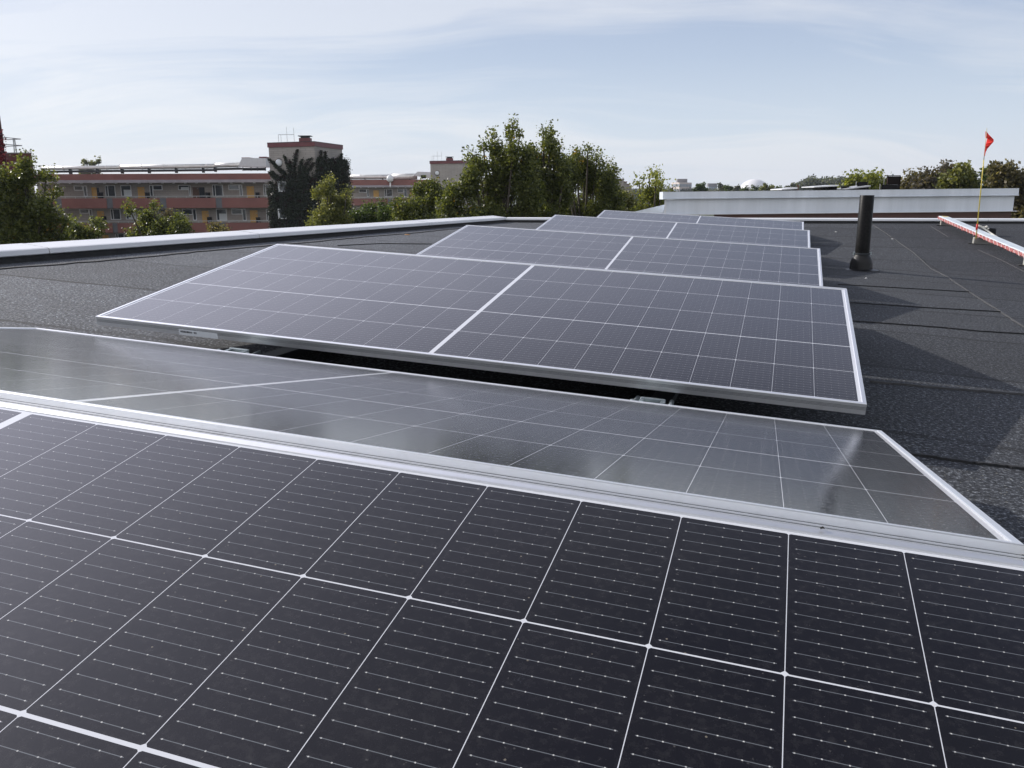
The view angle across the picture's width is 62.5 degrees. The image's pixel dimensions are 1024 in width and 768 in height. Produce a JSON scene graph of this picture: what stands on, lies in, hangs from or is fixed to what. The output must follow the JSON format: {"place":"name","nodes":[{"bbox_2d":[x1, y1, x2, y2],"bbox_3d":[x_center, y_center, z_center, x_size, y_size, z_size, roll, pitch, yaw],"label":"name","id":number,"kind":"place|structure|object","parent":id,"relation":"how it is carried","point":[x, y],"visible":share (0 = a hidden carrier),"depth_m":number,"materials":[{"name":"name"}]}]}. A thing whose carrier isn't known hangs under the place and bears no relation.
{"place":"outdoors","nodes":[
{"label":"outdoors","id":0,"kind":"place"},
{"bbox_2d":[0,119,7,167],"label":"stair tower","id":1,"kind":"structure","parent":0,"point":[3,152],"depth_m":67.21,"materials":[{"name":"brick"}]},
{"bbox_2d":[3,137,21,152],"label":"rooftop antenna","id":2,"kind":"object","parent":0,"point":[14,141],"visible":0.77,"depth_m":75.06,"materials":[{"name":"silver metal"}]},
{"bbox_2d":[5,152,34,196],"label":"apartment building","id":3,"kind":"structure","parent":0,"point":[11,158],"depth_m":77.28,"materials":[{"name":"red brick"}]},
{"bbox_2d":[78,155,101,173],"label":"oak tree","id":4,"kind":"object","parent":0,"point":[91,162],"visible":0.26,"depth_m":145.30,"materials":[{"name":"green plant"}]},
{"bbox_2d":[34,173,270,240],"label":"apartment building","id":5,"kind":"structure","parent":0,"point":[234,202],"depth_m":92.88,"materials":[{"name":"red brick"}]},
{"bbox_2d":[74,186,82,190],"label":"window","id":6,"kind":"structure","parent":5,"relation":"in","point":[76,188],"depth_m":92.96,"materials":[{"name":"white"}]},
{"bbox_2d":[41,165,118,173],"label":"roof duct","id":7,"kind":"object","parent":5,"relation":"on","point":[73,169],"visible":0.85,"depth_m":93.76,"materials":[{"name":"silver metal"}]},
{"bbox_2d":[91,187,97,197],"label":"door","id":8,"kind":"structure","parent":5,"relation":"in","point":[94,190],"depth_m":93.03,"materials":[{"name":"metal"}]},
{"bbox_2d":[105,185,115,195],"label":"window","id":9,"kind":"structure","parent":5,"relation":"in","point":[109,189],"depth_m":93.01,"materials":[{"name":"white glass"}]},
{"bbox_2d":[110,209,120,219],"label":"window","id":10,"kind":"structure","parent":5,"relation":"in","point":[115,214],"depth_m":93.58,"materials":[{"name":"white"}]},
{"bbox_2d":[115,233,124,237],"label":"window","id":11,"kind":"structure","parent":5,"relation":"in","point":[118,235],"depth_m":94.08,"materials":[{"name":"white"}]},
{"bbox_2d":[120,185,131,195],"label":"window","id":12,"kind":"structure","parent":5,"relation":"in","point":[125,189],"depth_m":93.01,"materials":[{"name":"white glass"}]},
{"bbox_2d":[137,187,144,197],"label":"door","id":13,"kind":"structure","parent":5,"relation":"in","point":[141,190],"depth_m":93.03,"materials":[{"name":"metal"}]},
{"bbox_2d":[153,185,162,189],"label":"window","id":14,"kind":"structure","parent":5,"relation":"in","point":[155,187],"depth_m":92.94,"materials":[{"name":"white"}]},
{"bbox_2d":[118,164,213,173],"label":"roof duct","id":15,"kind":"object","parent":5,"relation":"on","point":[177,168],"visible":0.99,"depth_m":93.22,"materials":[{"name":"silver metal"}]},
{"bbox_2d":[178,185,188,189],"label":"window","id":16,"kind":"structure","parent":5,"relation":"in","point":[180,187],"depth_m":92.94,"materials":[{"name":"white"}]},
{"bbox_2d":[182,209,192,214],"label":"window","id":17,"kind":"structure","parent":5,"relation":"in","point":[187,211],"depth_m":93.53,"materials":[{"name":"white"}]},
{"bbox_2d":[192,209,196,219],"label":"window","id":18,"kind":"structure","parent":5,"relation":"in","point":[193,210],"depth_m":93.59,"materials":[{"name":"white"}]},
{"bbox_2d":[192,187,198,197],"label":"door","id":19,"kind":"structure","parent":5,"relation":"in","point":[195,189],"depth_m":93.05,"materials":[{"name":"brown"}]},
{"bbox_2d":[199,187,204,197],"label":"door","id":20,"kind":"structure","parent":5,"relation":"in","point":[201,189],"depth_m":93.05,"materials":[{"name":"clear glass"}]},
{"bbox_2d":[202,211,208,222],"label":"door","id":21,"kind":"structure","parent":5,"relation":"in","point":[205,214],"depth_m":93.62,"materials":[{"name":"wood"}]},
{"bbox_2d":[212,185,223,196],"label":"window","id":22,"kind":"structure","parent":5,"relation":"in","point":[217,190],"depth_m":93.03,"materials":[{"name":"white glass"}]},
{"bbox_2d":[216,209,226,220],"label":"window","id":23,"kind":"structure","parent":5,"relation":"in","point":[221,214],"depth_m":93.58,"materials":[{"name":"white glass"}]},
{"bbox_2d":[228,185,238,189],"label":"window","id":24,"kind":"structure","parent":5,"relation":"in","point":[230,187],"depth_m":92.96,"materials":[{"name":"white glass"}]},
{"bbox_2d":[231,209,241,213],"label":"window","id":25,"kind":"structure","parent":5,"relation":"in","point":[234,211],"depth_m":93.53,"materials":[{"name":"white glass"}]},
{"bbox_2d":[242,209,246,219],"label":"window","id":26,"kind":"structure","parent":5,"relation":"in","point":[243,210],"depth_m":93.60,"materials":[{"name":"white"}]},
{"bbox_2d":[246,186,254,197],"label":"door","id":27,"kind":"structure","parent":5,"relation":"in","point":[250,189],"depth_m":93.04,"materials":[{"name":"wood"}]},
{"bbox_2d":[238,157,269,170],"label":"air unit","id":28,"kind":"object","parent":5,"relation":"on","point":[261,163],"visible":0.99,"depth_m":92.45,"materials":[{"name":"grey metal"}]},
{"bbox_2d":[213,162,241,171],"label":"roof duct","id":29,"kind":"object","parent":28,"relation":"attached to","point":[218,166],"visible":1,"depth_m":92.71,"materials":[{"name":"silver metal"}]},
{"bbox_2d":[250,210,257,221],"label":"door","id":30,"kind":"structure","parent":5,"relation":"in","point":[253,213],"depth_m":93.61,"materials":[{"name":"wood"}]},
{"bbox_2d":[263,184,270,195],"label":"window","id":31,"kind":"structure","parent":5,"relation":"in","point":[264,188],"depth_m":92.96,"materials":[{"name":"white"}]},
{"bbox_2d":[143,207,188,226],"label":"plum tree","id":32,"kind":"object","parent":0,"point":[166,213],"visible":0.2,"depth_m":36.72,"materials":[{"name":"green plant"}]},
{"bbox_2d":[267,127,342,218],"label":"stair tower","id":33,"kind":"structure","parent":0,"point":[306,146],"depth_m":83.31,"materials":[{"name":"grey brick"}]},
{"bbox_2d":[278,181,285,191],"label":"window","id":34,"kind":"structure","parent":33,"relation":"in","point":[282,182],"depth_m":83.82,"materials":[{"name":"white"}]},
{"bbox_2d":[278,209,286,218],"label":"window","id":35,"kind":"structure","parent":33,"relation":"in","point":[279,214],"depth_m":84.42,"materials":[{"name":"white"}]},
{"bbox_2d":[264,149,353,228],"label":"climbing ivy","id":36,"kind":"object","parent":33,"relation":"attached to","point":[299,194],"visible":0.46,"depth_m":83.67,"materials":[{"name":"green plant"}]},
{"bbox_2d":[349,180,430,215],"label":"apartment building","id":37,"kind":"structure","parent":0,"point":[367,190],"depth_m":142.66,"materials":[{"name":"red brick"}]},
{"bbox_2d":[350,174,389,179],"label":"roof duct","id":38,"kind":"object","parent":37,"relation":"on","point":[374,177],"visible":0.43,"depth_m":142.44,"materials":[{"name":"silver metal"}]},
{"bbox_2d":[373,190,378,197],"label":"door","id":39,"kind":"structure","parent":37,"relation":"in","point":[375,192],"depth_m":142.83,"materials":[{"name":"metal"}]},
{"bbox_2d":[384,189,391,196],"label":"window","id":40,"kind":"structure","parent":37,"relation":"in","point":[388,192],"depth_m":142.83,"materials":[{"name":"white glass"}]},
{"bbox_2d":[387,175,392,186],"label":"roof cowl","id":41,"kind":"object","parent":37,"relation":"on","point":[390,178],"visible":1,"depth_m":139.71,"materials":[{"name":"white"}]},
{"bbox_2d":[391,173,416,179],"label":"roof duct","id":42,"kind":"object","parent":37,"relation":"on","point":[406,176],"visible":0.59,"depth_m":142.35,"materials":[{"name":"silver metal"}]},
{"bbox_2d":[413,172,430,178],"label":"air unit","id":43,"kind":"object","parent":37,"relation":"on","point":[419,174],"visible":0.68,"depth_m":141.69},
{"bbox_2d":[430,152,469,210],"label":"stair tower","id":44,"kind":"structure","parent":0,"point":[449,168],"depth_m":133.89,"materials":[{"name":"beige paint"}]},
{"bbox_2d":[0,222,1023,558],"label":"flat roof","id":45,"kind":"structure","parent":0,"point":[958,424],"depth_m":3.44,"materials":[{"name":"fabric"}]},
{"bbox_2d":[0,228,460,269],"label":"roof seam","id":46,"kind":"object","parent":45,"relation":"on","point":[202,251],"visible":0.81,"depth_m":6.04,"materials":[{"name":"fabric"}]},
{"bbox_2d":[217,347,260,354],"bbox_3d":[-0.869,-0.057,2.530,0.126,0.070,0.324,7,14,16],"label":"mounting bracket","id":47,"kind":"object","parent":45,"relation":"on","point":[240,350],"visible":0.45,"depth_m":2.60,"materials":[{"name":"metal"}]},
{"bbox_2d":[0,216,505,264],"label":"roof parapet","id":48,"kind":"structure","parent":45,"relation":"on","point":[32,252],"depth_m":6.55,"materials":[{"name":"metal"}]},
{"bbox_2d":[260,347,315,358],"bbox_3d":[0.168,-0.870,5.714,0.060,0.258,11.700,7,14,16],"label":"base rail","id":49,"kind":"object","parent":45,"relation":"on","point":[287,352],"depth_m":2.84,"materials":[{"name":"grey metal"}]},
{"bbox_2d":[95,244,866,414],"bbox_3d":[-0.077,-0.273,2.943,2.384,0.030,1.097,7,23,16],"label":"solar panel","id":50,"kind":"object","parent":49,"relation":"on","point":[793,345],"visible":1,"depth_m":2.76,"materials":[{"name":"glass"}]},
{"bbox_2d":[0,402,1023,767],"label":"solar panel","id":51,"kind":"object","parent":49,"relation":"on","point":[174,598],"visible":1,"depth_m":0.71,"materials":[{"name":"glass"}]},
{"bbox_2d":[0,327,1023,560],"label":"solar panel","id":52,"kind":"object","parent":49,"relation":"on","point":[880,484],"visible":0.95,"depth_m":1.28,"materials":[{"name":"glass"}]},
{"bbox_2d":[285,244,845,288],"bbox_3d":[0.264,-0.503,3.997,2.384,0.032,1.096,7,5,16],"label":"solar panel","id":53,"kind":"object","parent":49,"relation":"on","point":[569,266],"visible":0.02,"depth_m":3.42,"materials":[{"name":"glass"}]},
{"bbox_2d":[417,225,822,285],"bbox_3d":[0.647,-0.780,5.192,2.384,0.032,1.096,7,24,16],"label":"solar panel","id":54,"kind":"object","parent":49,"relation":"on","point":[762,263],"visible":0.83,"depth_m":5.23,"materials":[{"name":"glass"}]},
{"bbox_2d":[337,243,421,245],"bbox_3d":[-1.165,-1.259,7.615,0.999,0.038,0.131,-11,17,-40],"label":"roof seam","id":55,"kind":"object","parent":45,"relation":"on","point":[381,243],"visible":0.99,"depth_m":7.67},
{"bbox_2d":[630,395,673,404],"bbox_3d":[0.348,0.090,2.171,0.126,0.071,0.324,7,14,16],"label":"mounting bracket","id":56,"kind":"object","parent":45,"relation":"on","point":[651,400],"visible":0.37,"depth_m":2.24,"materials":[{"name":"metal"}]},
{"bbox_2d":[651,390,678,403],"bbox_3d":[1.385,-0.723,5.355,0.060,0.258,11.700,7,14,16],"label":"base rail","id":57,"kind":"object","parent":45,"relation":"on","point":[667,396],"depth_m":2.49,"materials":[{"name":"grey metal"}]},
{"bbox_2d":[536,215,809,247],"bbox_3d":[1.393,-1.313,7.489,2.384,0.032,1.096,7,24,16],"label":"solar panel","id":58,"kind":"object","parent":57,"relation":"on","point":[716,233],"visible":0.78,"depth_m":7.64,"materials":[{"name":"glass"}]},
{"bbox_2d":[597,210,803,229],"bbox_3d":[2.128,-1.829,9.769,2.384,0.032,1.096,7,24,16],"label":"solar panel","id":59,"kind":"object","parent":57,"relation":"on","point":[781,224],"visible":0.21,"depth_m":10.04,"materials":[{"name":"glass"}]},
{"bbox_2d":[506,217,1023,223],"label":"roof parapet","id":60,"kind":"structure","parent":45,"relation":"on","point":[845,220],"depth_m":11.74,"materials":[{"name":"metal"}]},
{"bbox_2d":[846,195,878,271],"bbox_3d":[3.060,-1.306,7.332,0.300,0.655,0.300,0,13,0],"label":"vent pipe","id":61,"kind":"object","parent":45,"relation":"on","point":[861,260],"visible":0.97,"depth_m":7.29,"materials":[{"name":"black metal"}]},
{"bbox_2d":[838,284,970,291],"bbox_3d":[2.823,-0.689,6.068,0.928,0.059,0.015,1,13,5],"label":"roof seam","id":62,"kind":"object","parent":45,"relation":"on","point":[904,288],"visible":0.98,"depth_m":6.07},
{"bbox_2d":[849,302,1000,311],"bbox_3d":[2.437,-0.460,5.047,0.938,0.059,0.032,1,13,6],"label":"roof seam","id":63,"kind":"object","parent":45,"relation":"on","point":[925,307],"visible":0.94,"depth_m":5.03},
{"bbox_2d":[870,380,1023,395],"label":"roof seam","id":64,"kind":"object","parent":45,"relation":"on","point":[948,388],"visible":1,"depth_m":2.88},
{"bbox_2d":[872,223,1023,325],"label":"roof sheet","id":65,"kind":"object","parent":45,"relation":"on","point":[954,255],"visible":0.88,"depth_m":8.48,"materials":[{"name":"fabric"}]},
{"bbox_2d":[852,320,1023,333],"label":"roof seam","id":66,"kind":"object","parent":65,"relation":"on","point":[938,327],"visible":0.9,"depth_m":4.28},
{"bbox_2d":[968,237,993,244],"bbox_3d":[5.325,-1.612,9.510,0.320,0.074,0.150,8,15,20],"label":"concrete block","id":67,"kind":"object","parent":65,"relation":"on","point":[979,241],"depth_m":9.48,"materials":[{"name":"concrete"}]},
{"bbox_2d":[937,216,1023,256],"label":"safety bar","id":68,"kind":"object","parent":67,"relation":"on","point":[1002,243],"visible":0.99,"depth_m":9.29,"materials":[{"name":"white metal"}]},
{"bbox_2d":[975,129,993,238],"bbox_3d":[5.163,-2.187,9.231,0.085,1.176,0.060,0,13,0],"label":"marker flag","id":69,"kind":"object","parent":67,"relation":"on","point":[989,141],"visible":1,"depth_m":9.16,"materials":[{"name":"red fabric"}]},
{"bbox_2d":[983,226,996,234],"bbox_3d":[5.760,-1.849,10.182,0.155,0.126,0.140,7,14,16],"label":"roof weight","id":70,"kind":"object","parent":65,"relation":"on","point":[992,230],"visible":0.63,"depth_m":10.12,"materials":[{"name":"white concrete"}]},
{"bbox_2d":[874,225,1023,326],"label":"roof seam","id":71,"kind":"object","parent":45,"relation":"on","point":[1003,313],"visible":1,"depth_m":6.28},
{"bbox_2d":[909,452,1023,469],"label":"roof seam","id":72,"kind":"object","parent":45,"relation":"on","point":[967,461],"visible":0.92,"depth_m":2.08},
{"bbox_2d":[0,0,1023,195],"label":"sky","id":73,"kind":"structure","parent":0,"point":[733,93],"materials":[{"name":"blue"}]},
{"bbox_2d":[509,195,713,215],"bbox_3d":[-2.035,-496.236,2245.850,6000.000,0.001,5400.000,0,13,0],"label":"ground","id":74,"kind":"structure","parent":0,"point":[597,201],"depth_m":811.87,"materials":[{"name":"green plant"}]},
{"bbox_2d":[0,148,81,244],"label":"lime tree","id":75,"kind":"object","parent":74,"relation":"on","point":[25,217],"visible":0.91,"depth_m":24.86,"materials":[{"name":"green plant"}]},
{"bbox_2d":[59,214,111,240],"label":"lime tree","id":76,"kind":"object","parent":74,"relation":"on","point":[86,232],"visible":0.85,"depth_m":32.26,"materials":[{"name":"green plant"}]},
{"bbox_2d":[120,197,194,236],"bbox_3d":[-13.563,-2.337,33.433,3.146,9.963,2.241,0,13,0],"label":"lime tree","id":77,"kind":"object","parent":74,"relation":"on","point":[150,223],"visible":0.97,"depth_m":32.27,"materials":[{"name":"green plant"}]},
{"bbox_2d":[205,221,231,231],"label":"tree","id":78,"kind":"object","parent":74,"relation":"on","point":[214,227],"visible":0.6,"depth_m":35.53,"materials":[{"name":"green plant"}]},
{"bbox_2d":[304,171,355,226],"bbox_3d":[-7.670,-3.485,36.126,2.396,10.971,1.946,0,13,0],"label":"tree","id":79,"kind":"object","parent":74,"relation":"on","point":[332,210],"visible":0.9,"depth_m":34.95,"materials":[{"name":"green plant"}]},
{"bbox_2d":[346,197,396,223],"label":"lime tree","id":80,"kind":"object","parent":74,"relation":"on","point":[380,211],"visible":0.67,"depth_m":36.50,"materials":[{"name":"green plant"}]},
{"bbox_2d":[389,175,448,221],"bbox_3d":[-3.376,-2.439,32.007,2.455,10.708,2.653,0,13,0],"label":"lime tree","id":81,"kind":"object","parent":74,"relation":"on","point":[421,204],"visible":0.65,"depth_m":30.93,"materials":[{"name":"green plant"}]},
{"bbox_2d":[432,113,547,218],"bbox_3d":[-0.657,-2.466,27.896,3.363,12.548,2.760,-10,16,-36],"label":"poplar tree","id":82,"kind":"object","parent":74,"relation":"on","point":[510,168],"visible":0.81,"depth_m":26.87,"materials":[{"name":"green plant"}]},
{"bbox_2d":[518,119,575,216],"bbox_3d":[1.195,-2.906,29.835,2.129,12.540,2.508,0,13,0],"label":"poplar tree","id":83,"kind":"object","parent":74,"relation":"on","point":[559,199],"visible":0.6,"depth_m":28.61,"materials":[{"name":"green plant"}]},
{"bbox_2d":[564,141,618,216],"bbox_3d":[2.777,-3.366,33.311,2.564,11.895,2.715,0,13,0],"label":"poplar tree","id":84,"kind":"object","parent":74,"relation":"on","point":[590,179],"visible":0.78,"depth_m":31.70,"materials":[{"name":"green plant"}]},
{"bbox_2d":[599,155,627,210],"bbox_3d":[3.856,-3.299,33.993,1.311,11.454,2.092,0,13,0],"label":"poplar tree","id":85,"kind":"object","parent":74,"relation":"on","point":[618,202],"visible":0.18,"depth_m":32.53,"materials":[{"name":"green plant"}]},
{"bbox_2d":[618,179,631,194],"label":"stepped building","id":86,"kind":"structure","parent":74,"relation":"on","point":[624,184],"depth_m":109.98,"materials":[{"name":"grey brick"}]},
{"bbox_2d":[616,187,643,211],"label":"lime tree","id":87,"kind":"object","parent":74,"relation":"on","point":[630,200],"visible":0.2,"depth_m":39.35,"materials":[{"name":"green plant"}]},
{"bbox_2d":[629,163,677,211],"bbox_3d":[4.789,-2.019,29.352,1.606,10.992,1.766,0,13,0],"label":"maple tree","id":88,"kind":"object","parent":74,"relation":"on","point":[650,194],"visible":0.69,"depth_m":28.36,"materials":[{"name":"green plant"}]},
{"bbox_2d":[671,179,691,191],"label":"building","id":89,"kind":"structure","parent":74,"relation":"on","point":[681,183],"depth_m":513.11,"materials":[{"name":"concrete"}]},
{"bbox_2d":[692,182,707,215],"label":"tree","id":90,"kind":"object","parent":74,"relation":"on","point":[700,187],"visible":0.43,"depth_m":145.93,"materials":[{"name":"green plant"}]},
{"bbox_2d":[707,183,716,188],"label":"office block","id":91,"kind":"structure","parent":74,"relation":"on","point":[711,185],"depth_m":556.78,"materials":[{"name":"grey"}]},
{"bbox_2d":[717,182,724,190],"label":"tree","id":92,"kind":"object","parent":74,"relation":"on","point":[720,186],"visible":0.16,"depth_m":214.45,"materials":[{"name":"green plant"}]},
{"bbox_2d":[723,184,733,190],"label":"tree","id":93,"kind":"object","parent":74,"relation":"on","point":[727,187],"visible":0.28,"depth_m":204.58,"materials":[{"name":"green plant"}]},
{"bbox_2d":[759,182,774,190],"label":"tree","id":94,"kind":"object","parent":74,"relation":"on","point":[765,187],"visible":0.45,"depth_m":165.85,"materials":[{"name":"green plant"}]},
{"bbox_2d":[631,186,949,200],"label":"distant wood","id":95,"kind":"object","parent":74,"relation":"on","point":[689,189],"visible":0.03,"depth_m":511.44,"materials":[{"name":"green plant"}]},
{"bbox_2d":[788,174,884,189],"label":"distant wood","id":96,"kind":"object","parent":74,"relation":"on","point":[811,181],"visible":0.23,"depth_m":411.47,"materials":[{"name":"green plant"}]},
{"bbox_2d":[829,168,877,189],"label":"maple tree","id":97,"kind":"object","parent":74,"relation":"on","point":[851,180],"visible":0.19,"depth_m":49.92,"materials":[{"name":"green plant"}]},
{"bbox_2d":[866,167,886,189],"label":"maple tree","id":98,"kind":"object","parent":74,"relation":"on","point":[878,177],"visible":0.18,"depth_m":50.23,"materials":[{"name":"green plant"}]},
{"bbox_2d":[900,168,923,188],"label":"beech tree","id":99,"kind":"object","parent":74,"relation":"on","point":[904,183],"visible":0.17,"depth_m":51.99,"materials":[{"name":"green plant"}]},
{"bbox_2d":[908,159,956,188],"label":"beech tree","id":100,"kind":"object","parent":74,"relation":"on","point":[925,179],"visible":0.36,"depth_m":47.94,"materials":[{"name":"green plant"}]},
{"bbox_2d":[931,160,980,188],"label":"lime tree","id":101,"kind":"object","parent":74,"relation":"on","point":[963,176],"visible":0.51,"depth_m":44.52,"materials":[{"name":"green plant"}]},
{"bbox_2d":[975,166,994,188],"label":"beech tree","id":102,"kind":"object","parent":74,"relation":"on","point":[984,179],"visible":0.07,"depth_m":48.19,"materials":[{"name":"green plant"}]},
{"bbox_2d":[982,158,1023,217],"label":"chestnut tree","id":103,"kind":"object","parent":74,"relation":"on","point":[1007,175],"visible":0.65,"depth_m":42.48,"materials":[{"name":"green plant"}]},
{"bbox_2d":[741,179,763,188],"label":"white dome","id":104,"kind":"structure","parent":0,"point":[757,182],"depth_m":867.12,"materials":[{"name":"white plastic"}]},
{"bbox_2d":[770,187,797,190],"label":"roof slab","id":105,"kind":"structure","parent":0,"point":[786,189],"depth_m":17.87,"materials":[{"name":"white metal"}]},
{"bbox_2d":[801,185,838,189],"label":"roof slab","id":106,"kind":"structure","parent":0,"point":[827,187],"depth_m":17.87,"materials":[{"name":"white metal"}]},
{"bbox_2d":[659,188,1018,217],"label":"parapet wall","id":107,"kind":"structure","parent":0,"point":[934,203],"depth_m":15.16,"materials":[{"name":"white metal"}]},
{"bbox_2d":[635,205,663,212],"bbox_3d":[2.643,-2.605,16.175,0.794,1.637,0.500,0,13,0],"label":"sloping canopy","id":108,"kind":"object","parent":107,"relation":"attached to","point":[658,209],"visible":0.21,"depth_m":15.78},
{"bbox_2d":[837,185,870,189],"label":"roof slab","id":109,"kind":"structure","parent":107,"relation":"on","point":[865,187],"depth_m":17.84,"materials":[{"name":"grey"}]},
{"bbox_2d":[879,174,900,189],"bbox_3d":[8.177,-4.354,18.234,0.404,0.360,0.729,5,14,22],"label":"roof hatch","id":110,"kind":"object","parent":107,"relation":"on","point":[893,181],"visible":0.91,"depth_m":18.07,"materials":[{"name":"black metal"}]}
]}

